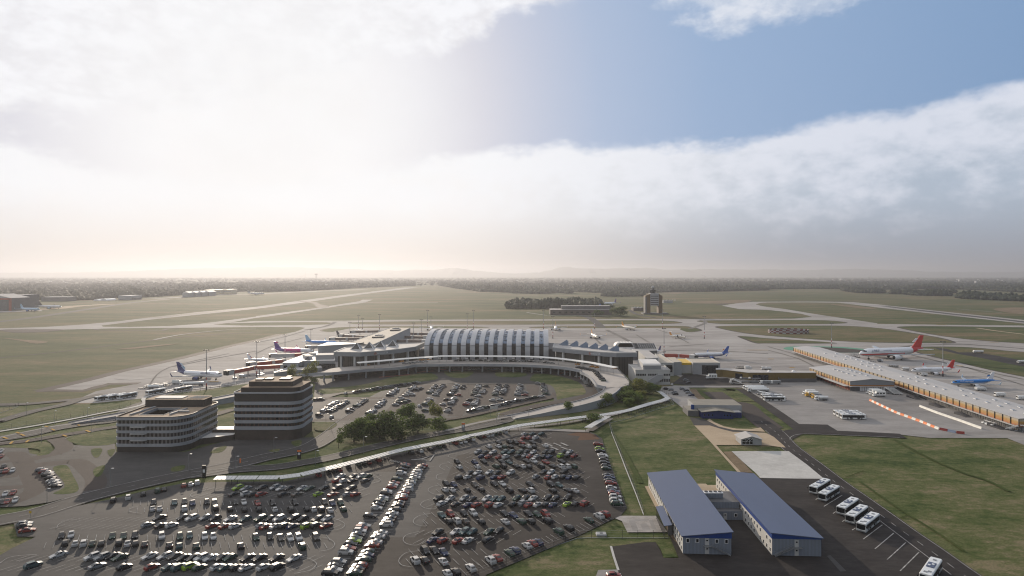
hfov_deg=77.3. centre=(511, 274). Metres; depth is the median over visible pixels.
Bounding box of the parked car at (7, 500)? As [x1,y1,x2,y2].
[3,498,11,503]
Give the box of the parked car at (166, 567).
[161,563,175,571]
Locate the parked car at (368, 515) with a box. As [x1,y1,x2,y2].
[363,512,376,517]
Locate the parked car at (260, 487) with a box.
[255,484,267,490]
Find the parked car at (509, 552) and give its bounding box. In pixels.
[504,549,515,556]
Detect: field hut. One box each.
[631,307,643,310]
[662,300,675,302]
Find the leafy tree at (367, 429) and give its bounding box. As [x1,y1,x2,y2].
[354,417,377,439]
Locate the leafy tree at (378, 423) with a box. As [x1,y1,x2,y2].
[369,419,387,438]
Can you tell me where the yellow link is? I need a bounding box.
[678,359,691,372]
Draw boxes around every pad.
[732,451,822,478]
[821,347,860,352]
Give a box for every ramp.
[68,393,233,423]
[505,387,620,419]
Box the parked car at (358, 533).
[350,531,364,536]
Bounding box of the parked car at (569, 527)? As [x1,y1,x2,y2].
[563,524,574,530]
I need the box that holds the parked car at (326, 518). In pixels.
[321,515,332,521]
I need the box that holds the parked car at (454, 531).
[450,528,461,534]
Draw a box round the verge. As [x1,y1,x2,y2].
[722,388,753,400]
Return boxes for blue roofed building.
[647,469,733,555]
[714,469,823,556]
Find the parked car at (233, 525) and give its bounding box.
[228,523,241,528]
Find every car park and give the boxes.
[0,431,626,575]
[0,437,313,506]
[312,384,555,421]
[340,431,625,575]
[356,447,436,471]
[659,388,696,407]
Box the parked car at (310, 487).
[303,485,315,490]
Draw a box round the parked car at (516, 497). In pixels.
[512,494,520,500]
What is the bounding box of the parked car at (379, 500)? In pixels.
[373,498,385,502]
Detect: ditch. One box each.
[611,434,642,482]
[860,482,965,551]
[893,439,1009,490]
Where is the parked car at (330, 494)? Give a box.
[327,492,338,496]
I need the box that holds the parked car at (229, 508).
[227,506,232,511]
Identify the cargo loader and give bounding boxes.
[749,377,760,382]
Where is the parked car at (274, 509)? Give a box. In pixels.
[271,506,277,512]
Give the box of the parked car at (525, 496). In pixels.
[521,494,530,499]
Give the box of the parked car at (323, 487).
[319,485,329,490]
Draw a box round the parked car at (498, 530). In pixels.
[493,526,504,533]
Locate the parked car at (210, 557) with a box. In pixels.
[202,553,218,561]
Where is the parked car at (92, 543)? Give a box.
[88,540,96,547]
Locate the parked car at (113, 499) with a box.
[110,496,116,502]
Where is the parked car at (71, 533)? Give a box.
[67,530,74,537]
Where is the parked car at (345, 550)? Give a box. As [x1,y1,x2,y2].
[337,547,353,554]
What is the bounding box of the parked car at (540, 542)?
[532,538,543,545]
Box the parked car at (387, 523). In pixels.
[379,520,392,526]
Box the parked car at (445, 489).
[441,487,448,491]
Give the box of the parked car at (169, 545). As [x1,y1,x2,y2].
[166,541,172,548]
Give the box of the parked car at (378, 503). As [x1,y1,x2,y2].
[371,501,384,505]
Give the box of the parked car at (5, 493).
[1,491,9,496]
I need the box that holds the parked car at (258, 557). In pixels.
[251,553,267,561]
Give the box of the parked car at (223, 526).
[218,523,231,529]
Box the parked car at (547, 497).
[542,494,551,500]
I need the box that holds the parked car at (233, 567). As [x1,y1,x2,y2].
[228,563,242,571]
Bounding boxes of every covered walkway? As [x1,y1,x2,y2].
[213,391,669,484]
[584,416,610,430]
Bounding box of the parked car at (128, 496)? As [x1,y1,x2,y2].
[125,494,131,500]
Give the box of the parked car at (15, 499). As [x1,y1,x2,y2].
[11,496,18,502]
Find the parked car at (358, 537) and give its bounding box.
[347,535,362,539]
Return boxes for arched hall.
[419,329,554,360]
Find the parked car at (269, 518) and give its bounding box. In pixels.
[263,515,276,521]
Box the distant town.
[36,278,1002,285]
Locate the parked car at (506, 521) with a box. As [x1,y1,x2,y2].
[500,518,510,524]
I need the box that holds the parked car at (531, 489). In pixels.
[526,487,534,492]
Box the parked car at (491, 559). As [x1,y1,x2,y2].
[485,555,496,564]
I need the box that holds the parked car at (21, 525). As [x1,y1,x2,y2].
[16,523,32,528]
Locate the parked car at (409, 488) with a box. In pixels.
[401,486,413,491]
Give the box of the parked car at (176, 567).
[170,562,183,571]
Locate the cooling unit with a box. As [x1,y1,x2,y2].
[703,490,722,497]
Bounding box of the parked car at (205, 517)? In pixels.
[199,514,212,520]
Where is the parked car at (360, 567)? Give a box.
[348,565,365,571]
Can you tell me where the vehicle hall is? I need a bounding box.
[685,358,719,373]
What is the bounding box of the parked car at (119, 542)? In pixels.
[115,538,122,546]
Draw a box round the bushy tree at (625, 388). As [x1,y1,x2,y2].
[621,385,632,391]
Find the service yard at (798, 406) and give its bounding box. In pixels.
[672,370,1023,444]
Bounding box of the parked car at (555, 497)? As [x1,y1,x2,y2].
[551,495,559,500]
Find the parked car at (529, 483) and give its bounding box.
[525,481,534,486]
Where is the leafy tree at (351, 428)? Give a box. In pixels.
[336,421,366,441]
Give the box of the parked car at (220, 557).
[214,553,229,561]
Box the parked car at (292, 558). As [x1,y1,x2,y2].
[286,554,301,562]
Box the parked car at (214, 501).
[211,498,217,505]
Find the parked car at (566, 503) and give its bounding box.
[562,501,571,506]
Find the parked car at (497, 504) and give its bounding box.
[493,502,503,507]
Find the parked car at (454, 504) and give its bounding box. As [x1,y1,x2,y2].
[450,501,461,506]
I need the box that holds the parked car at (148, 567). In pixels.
[143,563,160,570]
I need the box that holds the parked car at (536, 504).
[533,502,542,507]
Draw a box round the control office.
[628,359,669,384]
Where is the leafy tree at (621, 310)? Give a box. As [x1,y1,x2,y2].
[609,306,627,315]
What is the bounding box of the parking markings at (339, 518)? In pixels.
[3,433,621,574]
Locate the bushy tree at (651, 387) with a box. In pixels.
[645,382,660,393]
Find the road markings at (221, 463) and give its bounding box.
[0,401,513,523]
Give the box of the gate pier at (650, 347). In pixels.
[613,341,656,359]
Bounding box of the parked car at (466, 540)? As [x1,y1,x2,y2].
[462,537,473,543]
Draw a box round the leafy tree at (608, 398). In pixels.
[600,392,614,403]
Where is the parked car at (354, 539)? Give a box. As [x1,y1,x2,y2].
[347,537,361,543]
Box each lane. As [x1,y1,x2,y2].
[0,459,106,490]
[0,474,18,478]
[4,452,47,503]
[16,437,73,462]
[313,392,555,420]
[324,396,548,399]
[342,400,378,418]
[382,385,421,413]
[407,385,431,403]
[434,385,453,409]
[447,385,474,415]
[478,384,495,403]
[497,385,516,403]
[525,385,538,395]
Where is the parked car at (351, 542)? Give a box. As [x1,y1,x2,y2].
[343,540,356,545]
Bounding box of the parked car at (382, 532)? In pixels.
[373,530,387,534]
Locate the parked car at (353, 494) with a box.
[350,492,360,496]
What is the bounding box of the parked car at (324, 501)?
[321,498,327,504]
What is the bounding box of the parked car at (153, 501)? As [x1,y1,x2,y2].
[151,498,156,504]
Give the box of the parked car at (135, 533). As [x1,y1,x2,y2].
[131,530,138,538]
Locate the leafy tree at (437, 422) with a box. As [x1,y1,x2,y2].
[428,416,446,430]
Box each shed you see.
[41,297,75,300]
[118,295,141,299]
[182,291,193,296]
[192,291,200,296]
[199,290,207,295]
[206,290,215,295]
[792,346,1023,431]
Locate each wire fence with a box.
[2,380,244,429]
[469,530,668,575]
[609,420,643,515]
[610,389,673,422]
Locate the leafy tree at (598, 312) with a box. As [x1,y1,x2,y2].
[592,309,604,315]
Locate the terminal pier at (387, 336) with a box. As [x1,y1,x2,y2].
[352,327,410,345]
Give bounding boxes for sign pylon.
[202,465,205,477]
[297,449,300,458]
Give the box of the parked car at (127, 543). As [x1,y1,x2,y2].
[124,540,130,547]
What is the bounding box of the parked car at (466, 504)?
[462,502,471,507]
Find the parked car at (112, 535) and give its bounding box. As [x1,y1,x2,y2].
[109,532,115,539]
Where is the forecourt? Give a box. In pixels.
[307,369,592,403]
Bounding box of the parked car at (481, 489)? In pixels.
[477,487,484,491]
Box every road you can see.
[0,299,166,321]
[0,393,104,421]
[0,398,79,405]
[0,402,144,440]
[0,409,233,444]
[0,422,350,524]
[191,415,513,477]
[297,360,628,392]
[500,372,602,415]
[526,312,587,315]
[583,316,605,327]
[628,310,655,317]
[663,385,741,387]
[690,417,762,432]
[704,392,782,427]
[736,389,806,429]
[753,421,981,575]
[773,429,905,438]
[934,347,1023,366]
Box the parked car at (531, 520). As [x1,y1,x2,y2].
[526,518,535,523]
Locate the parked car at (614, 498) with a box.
[609,497,621,501]
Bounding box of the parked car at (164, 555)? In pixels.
[156,551,173,559]
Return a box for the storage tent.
[100,298,115,300]
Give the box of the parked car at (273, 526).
[269,523,279,529]
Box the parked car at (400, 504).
[391,502,404,507]
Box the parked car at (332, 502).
[329,499,335,505]
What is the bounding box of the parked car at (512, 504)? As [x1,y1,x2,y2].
[508,501,517,506]
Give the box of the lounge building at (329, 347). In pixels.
[318,342,355,360]
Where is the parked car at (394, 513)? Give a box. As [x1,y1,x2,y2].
[385,511,398,515]
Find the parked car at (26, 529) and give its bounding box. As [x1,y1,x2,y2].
[18,527,36,532]
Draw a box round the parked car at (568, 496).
[563,493,572,500]
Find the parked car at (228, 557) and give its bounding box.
[222,553,237,561]
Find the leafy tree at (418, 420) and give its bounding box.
[407,413,430,432]
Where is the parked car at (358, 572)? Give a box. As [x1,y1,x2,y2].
[346,569,363,575]
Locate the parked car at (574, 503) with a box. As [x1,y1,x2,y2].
[571,501,579,506]
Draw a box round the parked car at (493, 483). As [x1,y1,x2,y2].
[490,480,498,486]
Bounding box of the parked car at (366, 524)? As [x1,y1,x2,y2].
[358,522,370,527]
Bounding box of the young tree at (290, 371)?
[287,364,296,375]
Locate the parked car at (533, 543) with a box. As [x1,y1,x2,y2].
[526,539,537,546]
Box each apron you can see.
[0,310,41,311]
[40,304,111,309]
[57,317,1023,404]
[149,289,364,298]
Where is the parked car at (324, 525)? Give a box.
[319,522,332,528]
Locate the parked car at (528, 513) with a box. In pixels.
[523,510,532,516]
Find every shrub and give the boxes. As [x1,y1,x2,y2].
[293,372,311,379]
[396,431,406,439]
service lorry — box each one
[172,380,181,383]
[706,374,716,378]
[759,380,770,383]
[770,380,780,383]
[802,389,815,394]
[805,391,818,396]
[869,389,882,394]
[872,391,885,396]
[974,387,986,390]
[994,392,1005,396]
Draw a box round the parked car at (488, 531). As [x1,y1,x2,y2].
[483,528,494,534]
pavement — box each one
[1,419,114,436]
[596,569,617,575]
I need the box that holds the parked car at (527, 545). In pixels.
[522,542,531,548]
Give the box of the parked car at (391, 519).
[381,518,394,522]
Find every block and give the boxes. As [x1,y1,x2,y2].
[213,289,223,293]
[224,289,236,293]
[708,491,742,519]
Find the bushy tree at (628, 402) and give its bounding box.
[622,397,635,406]
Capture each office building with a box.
[116,395,217,451]
[234,376,312,439]
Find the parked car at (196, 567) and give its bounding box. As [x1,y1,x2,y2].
[191,563,207,571]
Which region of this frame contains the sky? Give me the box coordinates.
[0,0,1023,272]
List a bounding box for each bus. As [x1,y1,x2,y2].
[94,393,115,400]
[105,392,125,399]
[116,391,137,398]
[145,388,165,394]
[173,385,193,391]
[742,385,763,388]
[745,386,766,389]
[747,388,768,391]
[761,393,782,397]
[763,396,785,400]
[807,478,830,493]
[816,484,839,500]
[833,410,858,414]
[835,497,858,514]
[836,411,861,416]
[840,413,866,419]
[843,504,867,523]
[854,511,879,532]
[917,557,941,575]
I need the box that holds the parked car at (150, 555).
[141,551,158,559]
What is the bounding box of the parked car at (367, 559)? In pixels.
[355,556,371,562]
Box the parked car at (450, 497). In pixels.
[445,495,455,500]
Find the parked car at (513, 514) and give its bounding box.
[508,511,518,517]
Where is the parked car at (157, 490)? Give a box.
[154,487,159,493]
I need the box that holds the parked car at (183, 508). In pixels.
[181,505,187,511]
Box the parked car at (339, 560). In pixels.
[330,557,346,564]
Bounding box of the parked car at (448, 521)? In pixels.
[444,518,453,524]
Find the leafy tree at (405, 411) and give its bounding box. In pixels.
[396,403,417,419]
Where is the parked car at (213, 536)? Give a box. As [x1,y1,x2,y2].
[210,532,216,539]
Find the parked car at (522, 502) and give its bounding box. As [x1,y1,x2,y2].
[518,499,527,505]
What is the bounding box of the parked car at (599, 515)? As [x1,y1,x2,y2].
[593,512,604,518]
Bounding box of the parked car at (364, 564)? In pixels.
[351,562,367,567]
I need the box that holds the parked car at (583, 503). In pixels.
[580,500,589,506]
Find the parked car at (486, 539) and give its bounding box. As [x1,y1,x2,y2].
[481,536,493,542]
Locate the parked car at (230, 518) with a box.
[223,515,237,521]
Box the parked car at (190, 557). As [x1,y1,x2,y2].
[184,552,199,561]
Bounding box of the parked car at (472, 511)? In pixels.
[468,508,477,516]
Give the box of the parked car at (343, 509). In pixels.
[339,506,346,511]
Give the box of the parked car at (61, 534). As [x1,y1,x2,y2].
[57,531,65,538]
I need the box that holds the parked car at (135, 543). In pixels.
[132,540,138,546]
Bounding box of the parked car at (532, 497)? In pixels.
[528,495,537,500]
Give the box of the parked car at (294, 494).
[291,492,303,496]
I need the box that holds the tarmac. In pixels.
[612,478,952,575]
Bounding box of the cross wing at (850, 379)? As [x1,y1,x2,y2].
[809,365,894,390]
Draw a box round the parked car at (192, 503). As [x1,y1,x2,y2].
[189,499,195,505]
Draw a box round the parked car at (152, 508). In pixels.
[149,506,155,511]
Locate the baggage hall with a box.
[655,353,673,375]
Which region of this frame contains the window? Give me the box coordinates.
[318,364,335,367]
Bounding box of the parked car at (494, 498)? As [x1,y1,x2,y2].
[489,495,498,501]
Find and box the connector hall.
[638,350,657,360]
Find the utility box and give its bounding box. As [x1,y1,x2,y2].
[595,532,606,535]
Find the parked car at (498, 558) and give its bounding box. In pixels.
[492,554,502,561]
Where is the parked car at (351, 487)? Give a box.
[345,484,356,490]
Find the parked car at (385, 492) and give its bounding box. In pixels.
[380,490,391,495]
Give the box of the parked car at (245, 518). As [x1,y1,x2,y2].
[239,515,251,521]
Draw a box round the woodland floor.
[0,279,1020,284]
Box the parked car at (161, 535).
[158,531,164,539]
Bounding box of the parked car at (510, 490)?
[505,487,513,493]
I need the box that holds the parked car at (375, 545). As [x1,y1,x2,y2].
[364,542,379,548]
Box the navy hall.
[683,399,741,418]
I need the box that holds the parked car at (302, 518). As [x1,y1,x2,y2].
[296,515,308,521]
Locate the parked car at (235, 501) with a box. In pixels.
[233,499,238,504]
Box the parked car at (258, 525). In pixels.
[255,522,268,528]
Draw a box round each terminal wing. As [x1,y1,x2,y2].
[334,340,424,366]
[553,340,636,374]
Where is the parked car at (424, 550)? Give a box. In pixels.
[420,545,429,554]
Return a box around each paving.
[616,516,666,531]
[645,486,657,506]
[694,425,785,471]
[698,484,717,490]
[707,419,764,431]
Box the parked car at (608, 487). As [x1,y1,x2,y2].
[606,485,616,489]
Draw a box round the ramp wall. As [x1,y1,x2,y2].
[274,366,321,375]
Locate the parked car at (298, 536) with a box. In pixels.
[294,532,302,540]
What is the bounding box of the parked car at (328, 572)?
[321,568,338,575]
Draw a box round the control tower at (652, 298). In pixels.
[641,286,668,313]
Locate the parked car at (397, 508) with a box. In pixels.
[388,506,401,511]
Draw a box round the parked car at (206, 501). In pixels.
[204,498,209,504]
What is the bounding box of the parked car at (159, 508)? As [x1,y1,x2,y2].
[157,506,162,511]
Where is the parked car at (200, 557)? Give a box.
[193,552,209,561]
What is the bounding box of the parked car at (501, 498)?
[496,495,505,501]
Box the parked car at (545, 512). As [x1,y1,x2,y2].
[540,509,550,516]
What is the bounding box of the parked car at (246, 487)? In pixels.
[239,485,252,490]
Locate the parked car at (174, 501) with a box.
[171,499,176,504]
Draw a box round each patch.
[0,329,63,332]
[5,338,46,343]
[121,344,172,348]
[568,432,598,439]
[641,523,650,529]
[683,300,751,303]
[827,555,845,571]
[831,304,874,308]
[994,307,1023,313]
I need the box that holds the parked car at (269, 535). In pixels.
[266,532,273,539]
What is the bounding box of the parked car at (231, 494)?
[228,492,240,496]
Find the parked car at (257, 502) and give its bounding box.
[254,500,260,505]
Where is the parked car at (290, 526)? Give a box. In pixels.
[286,523,299,529]
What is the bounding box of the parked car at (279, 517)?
[272,514,286,521]
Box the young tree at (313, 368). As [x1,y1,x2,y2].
[302,360,318,377]
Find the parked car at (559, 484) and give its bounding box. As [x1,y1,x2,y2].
[554,482,562,487]
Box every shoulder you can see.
[34,334,282,390]
[36,382,140,391]
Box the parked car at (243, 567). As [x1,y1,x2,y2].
[238,563,254,571]
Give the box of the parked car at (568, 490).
[563,488,572,492]
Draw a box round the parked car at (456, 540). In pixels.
[451,537,463,544]
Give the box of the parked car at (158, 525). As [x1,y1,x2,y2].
[153,522,167,528]
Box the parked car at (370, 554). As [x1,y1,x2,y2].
[358,552,374,557]
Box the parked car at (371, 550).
[360,548,374,553]
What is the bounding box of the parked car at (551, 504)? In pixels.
[548,502,557,507]
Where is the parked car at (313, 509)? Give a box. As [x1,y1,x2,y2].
[310,506,316,512]
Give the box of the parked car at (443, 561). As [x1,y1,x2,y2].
[438,557,448,565]
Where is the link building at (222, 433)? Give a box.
[200,426,234,444]
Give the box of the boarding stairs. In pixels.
[1005,423,1021,431]
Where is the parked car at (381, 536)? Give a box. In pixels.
[370,533,385,539]
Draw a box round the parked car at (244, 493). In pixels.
[240,490,252,496]
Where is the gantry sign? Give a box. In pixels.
[490,406,497,416]
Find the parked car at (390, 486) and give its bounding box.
[386,484,396,488]
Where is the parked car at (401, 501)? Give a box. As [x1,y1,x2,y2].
[392,500,405,503]
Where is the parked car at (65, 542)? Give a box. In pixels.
[61,539,69,546]
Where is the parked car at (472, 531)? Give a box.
[466,527,477,534]
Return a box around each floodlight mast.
[203,349,209,389]
[254,341,259,376]
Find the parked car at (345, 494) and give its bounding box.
[342,491,351,496]
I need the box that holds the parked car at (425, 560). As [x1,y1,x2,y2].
[419,556,429,564]
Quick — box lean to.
[656,506,671,535]
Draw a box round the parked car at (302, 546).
[298,542,306,550]
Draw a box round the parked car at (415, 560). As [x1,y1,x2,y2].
[410,556,420,564]
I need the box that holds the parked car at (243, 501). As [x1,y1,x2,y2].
[241,499,246,504]
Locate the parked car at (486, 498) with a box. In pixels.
[481,495,491,501]
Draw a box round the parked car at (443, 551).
[438,547,448,555]
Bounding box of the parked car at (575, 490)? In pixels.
[571,488,579,492]
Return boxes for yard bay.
[673,374,744,385]
[800,424,836,430]
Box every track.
[0,332,253,357]
[94,328,172,330]
[153,329,234,339]
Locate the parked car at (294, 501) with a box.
[291,498,298,504]
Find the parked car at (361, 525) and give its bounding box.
[353,524,367,529]
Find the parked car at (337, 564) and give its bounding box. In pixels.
[327,562,343,567]
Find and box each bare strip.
[645,487,676,541]
[689,389,704,398]
[724,451,752,472]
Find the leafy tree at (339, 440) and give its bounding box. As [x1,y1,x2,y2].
[336,434,343,447]
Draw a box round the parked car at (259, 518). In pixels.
[254,513,267,521]
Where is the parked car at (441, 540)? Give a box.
[437,537,448,543]
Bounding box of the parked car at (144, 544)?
[141,540,148,547]
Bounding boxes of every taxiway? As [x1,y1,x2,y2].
[92,300,370,328]
[363,302,394,302]
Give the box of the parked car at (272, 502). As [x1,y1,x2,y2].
[270,498,275,505]
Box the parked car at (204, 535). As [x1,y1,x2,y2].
[201,531,207,539]
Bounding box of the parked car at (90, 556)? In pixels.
[83,551,100,560]
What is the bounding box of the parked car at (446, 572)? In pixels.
[442,569,452,575]
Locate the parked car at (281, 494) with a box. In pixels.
[277,491,289,496]
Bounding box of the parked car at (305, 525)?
[300,522,311,529]
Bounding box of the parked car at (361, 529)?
[352,527,366,532]
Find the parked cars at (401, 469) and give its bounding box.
[0,358,694,485]
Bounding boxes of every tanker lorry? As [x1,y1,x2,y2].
[147,384,163,388]
[179,381,203,385]
[814,396,828,400]
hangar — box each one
[0,293,30,310]
[19,294,38,307]
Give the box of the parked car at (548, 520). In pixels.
[542,517,552,523]
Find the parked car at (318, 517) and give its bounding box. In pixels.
[311,514,323,521]
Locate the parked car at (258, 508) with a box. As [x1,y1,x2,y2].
[255,506,261,511]
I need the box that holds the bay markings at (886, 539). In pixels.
[817,495,951,574]
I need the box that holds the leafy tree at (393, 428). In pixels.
[369,410,416,438]
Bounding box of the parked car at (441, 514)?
[437,511,445,517]
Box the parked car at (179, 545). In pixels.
[176,542,182,549]
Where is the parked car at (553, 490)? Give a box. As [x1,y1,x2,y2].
[548,488,556,492]
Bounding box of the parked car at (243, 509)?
[241,506,247,512]
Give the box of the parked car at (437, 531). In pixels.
[431,528,443,535]
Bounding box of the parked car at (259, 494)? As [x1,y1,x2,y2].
[255,491,267,496]
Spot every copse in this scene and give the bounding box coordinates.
[560,288,573,293]
[600,289,645,296]
[840,286,885,293]
[888,289,901,293]
[901,288,952,295]
[954,290,1023,300]
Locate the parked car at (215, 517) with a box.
[208,514,221,520]
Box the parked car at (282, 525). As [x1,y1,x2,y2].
[277,522,289,529]
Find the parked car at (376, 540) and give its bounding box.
[367,538,382,543]
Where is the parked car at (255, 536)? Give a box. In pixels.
[252,533,259,540]
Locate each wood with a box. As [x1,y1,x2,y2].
[0,281,268,299]
[254,280,415,291]
[438,280,512,292]
[504,296,603,308]
[510,281,769,293]
[766,280,1023,291]
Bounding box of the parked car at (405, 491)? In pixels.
[397,490,409,494]
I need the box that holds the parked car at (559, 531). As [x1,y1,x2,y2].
[553,527,564,535]
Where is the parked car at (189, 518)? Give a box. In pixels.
[184,513,199,521]
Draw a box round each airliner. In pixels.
[19,304,39,310]
[37,302,61,308]
[170,362,222,379]
[245,354,269,361]
[274,341,313,352]
[305,334,336,344]
[546,322,565,329]
[580,329,603,337]
[604,299,615,304]
[618,322,636,329]
[669,331,686,337]
[694,346,731,358]
[859,335,934,359]
[911,360,959,374]
[952,372,1001,386]
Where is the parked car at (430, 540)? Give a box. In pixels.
[426,536,439,543]
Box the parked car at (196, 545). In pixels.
[193,542,199,549]
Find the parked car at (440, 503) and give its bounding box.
[436,500,447,506]
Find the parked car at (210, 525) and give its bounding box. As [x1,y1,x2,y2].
[205,522,220,528]
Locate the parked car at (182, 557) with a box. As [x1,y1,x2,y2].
[174,553,191,561]
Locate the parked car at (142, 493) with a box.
[140,491,145,496]
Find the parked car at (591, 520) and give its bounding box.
[583,517,594,523]
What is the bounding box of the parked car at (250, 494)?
[247,492,256,496]
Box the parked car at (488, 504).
[484,501,494,507]
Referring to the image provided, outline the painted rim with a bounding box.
[783,346,863,352]
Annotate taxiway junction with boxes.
[298,301,329,307]
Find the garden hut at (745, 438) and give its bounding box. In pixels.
[734,431,762,444]
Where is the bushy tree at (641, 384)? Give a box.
[628,378,655,392]
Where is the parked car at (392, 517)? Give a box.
[383,515,396,519]
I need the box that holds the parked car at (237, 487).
[232,484,243,490]
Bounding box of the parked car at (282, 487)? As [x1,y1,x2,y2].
[275,485,286,490]
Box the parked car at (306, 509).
[303,506,309,511]
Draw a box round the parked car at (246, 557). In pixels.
[239,553,255,561]
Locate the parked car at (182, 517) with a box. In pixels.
[176,514,188,520]
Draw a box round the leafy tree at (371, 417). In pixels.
[361,413,376,420]
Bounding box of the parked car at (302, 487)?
[296,485,307,490]
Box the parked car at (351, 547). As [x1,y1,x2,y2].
[341,544,356,549]
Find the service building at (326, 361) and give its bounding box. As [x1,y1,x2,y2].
[282,351,335,370]
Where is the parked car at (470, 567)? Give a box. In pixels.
[465,563,476,572]
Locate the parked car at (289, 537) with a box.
[286,533,293,541]
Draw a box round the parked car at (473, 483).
[470,481,478,486]
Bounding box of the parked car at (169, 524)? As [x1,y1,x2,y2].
[165,522,178,527]
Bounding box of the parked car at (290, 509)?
[287,506,294,512]
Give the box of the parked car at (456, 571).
[450,568,461,575]
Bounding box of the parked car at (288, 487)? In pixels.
[283,485,294,490]
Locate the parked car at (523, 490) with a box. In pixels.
[518,488,526,492]
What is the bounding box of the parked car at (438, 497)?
[433,494,443,500]
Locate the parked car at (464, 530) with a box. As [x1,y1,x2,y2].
[458,526,470,535]
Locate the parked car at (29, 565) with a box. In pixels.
[23,560,42,569]
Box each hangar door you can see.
[0,300,7,310]
[702,365,717,373]
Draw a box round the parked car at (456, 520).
[452,517,461,523]
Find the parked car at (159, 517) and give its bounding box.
[152,514,167,520]
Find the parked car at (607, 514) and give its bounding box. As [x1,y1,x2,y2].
[599,510,610,517]
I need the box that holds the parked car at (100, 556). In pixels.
[93,551,109,561]
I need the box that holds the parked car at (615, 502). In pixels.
[610,500,622,505]
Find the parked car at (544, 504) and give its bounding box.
[541,502,549,506]
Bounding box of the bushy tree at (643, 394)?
[635,390,648,399]
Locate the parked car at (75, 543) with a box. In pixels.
[71,540,79,546]
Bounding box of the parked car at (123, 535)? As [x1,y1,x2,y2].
[120,532,126,538]
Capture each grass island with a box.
[217,322,329,325]
[322,326,485,331]
[351,320,679,324]
[532,326,698,331]
[700,320,844,323]
[718,326,952,342]
[740,336,830,342]
[899,326,1023,342]
[916,347,1023,375]
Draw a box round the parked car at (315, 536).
[311,531,319,540]
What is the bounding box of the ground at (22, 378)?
[0,277,1023,424]
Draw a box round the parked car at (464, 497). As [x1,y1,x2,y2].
[459,494,469,500]
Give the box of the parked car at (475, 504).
[471,502,481,507]
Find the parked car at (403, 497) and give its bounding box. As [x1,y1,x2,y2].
[395,495,407,500]
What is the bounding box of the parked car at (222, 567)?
[216,563,232,571]
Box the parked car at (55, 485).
[48,483,62,487]
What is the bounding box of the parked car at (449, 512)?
[445,509,454,516]
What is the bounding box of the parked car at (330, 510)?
[326,507,333,512]
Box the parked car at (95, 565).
[87,562,106,570]
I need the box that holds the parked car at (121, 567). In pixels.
[115,563,132,570]
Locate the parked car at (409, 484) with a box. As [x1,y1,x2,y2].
[403,483,413,487]
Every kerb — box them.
[610,546,618,569]
[611,432,643,513]
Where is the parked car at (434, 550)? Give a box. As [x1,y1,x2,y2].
[429,546,438,554]
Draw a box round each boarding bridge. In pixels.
[223,364,283,378]
[246,359,285,369]
[269,352,303,358]
[305,345,317,351]
[329,337,361,340]
[338,334,367,340]
[350,330,379,332]
[397,339,425,342]
[405,336,426,339]
[410,332,428,335]
[661,353,697,357]
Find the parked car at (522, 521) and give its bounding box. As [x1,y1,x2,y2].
[516,518,526,524]
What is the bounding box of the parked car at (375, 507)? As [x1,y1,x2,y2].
[370,505,382,509]
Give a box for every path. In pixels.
[0,383,235,431]
[433,415,514,432]
[507,428,588,431]
[517,400,669,427]
[586,418,612,430]
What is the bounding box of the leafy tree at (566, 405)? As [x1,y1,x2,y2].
[563,401,573,409]
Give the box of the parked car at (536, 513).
[532,510,541,517]
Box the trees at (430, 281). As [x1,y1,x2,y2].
[0,277,1023,285]
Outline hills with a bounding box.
[0,267,1023,276]
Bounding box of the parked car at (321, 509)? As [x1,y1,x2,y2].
[317,506,324,512]
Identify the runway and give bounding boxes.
[0,287,417,329]
[151,308,253,317]
[723,301,1023,323]
[882,306,1023,321]
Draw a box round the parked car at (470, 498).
[466,496,476,501]
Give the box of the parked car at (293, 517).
[287,513,300,521]
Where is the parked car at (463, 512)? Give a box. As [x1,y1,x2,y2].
[459,509,467,515]
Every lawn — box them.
[0,375,1023,575]
[0,442,51,455]
[53,465,78,493]
[67,430,116,445]
[91,448,101,457]
[93,465,104,476]
[107,449,114,455]
[171,465,185,471]
[210,446,226,452]
[291,440,301,445]
[313,422,336,430]
[318,373,437,393]
[444,371,473,377]
[495,372,526,376]
[530,373,585,399]
[656,542,676,556]
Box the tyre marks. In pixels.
[121,320,1023,384]
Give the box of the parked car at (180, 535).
[177,531,183,539]
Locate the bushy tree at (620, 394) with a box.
[616,391,626,401]
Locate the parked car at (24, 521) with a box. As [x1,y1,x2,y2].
[15,520,33,526]
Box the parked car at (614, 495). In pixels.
[609,493,621,498]
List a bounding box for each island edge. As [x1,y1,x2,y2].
[214,322,329,325]
[320,326,488,331]
[348,320,681,324]
[716,325,955,342]
[738,336,832,343]
[897,326,1013,342]
[917,346,1023,376]
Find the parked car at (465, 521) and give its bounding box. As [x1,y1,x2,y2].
[461,518,469,524]
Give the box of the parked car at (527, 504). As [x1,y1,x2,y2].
[523,502,533,507]
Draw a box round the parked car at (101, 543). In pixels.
[97,540,105,546]
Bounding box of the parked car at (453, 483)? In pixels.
[450,481,457,486]
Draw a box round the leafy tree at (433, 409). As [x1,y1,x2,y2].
[428,400,442,417]
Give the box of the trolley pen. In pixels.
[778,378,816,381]
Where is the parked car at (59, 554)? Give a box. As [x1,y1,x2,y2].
[48,550,68,558]
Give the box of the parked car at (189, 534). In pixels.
[186,531,192,538]
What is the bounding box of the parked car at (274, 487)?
[269,483,280,490]
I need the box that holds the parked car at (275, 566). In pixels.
[269,562,285,571]

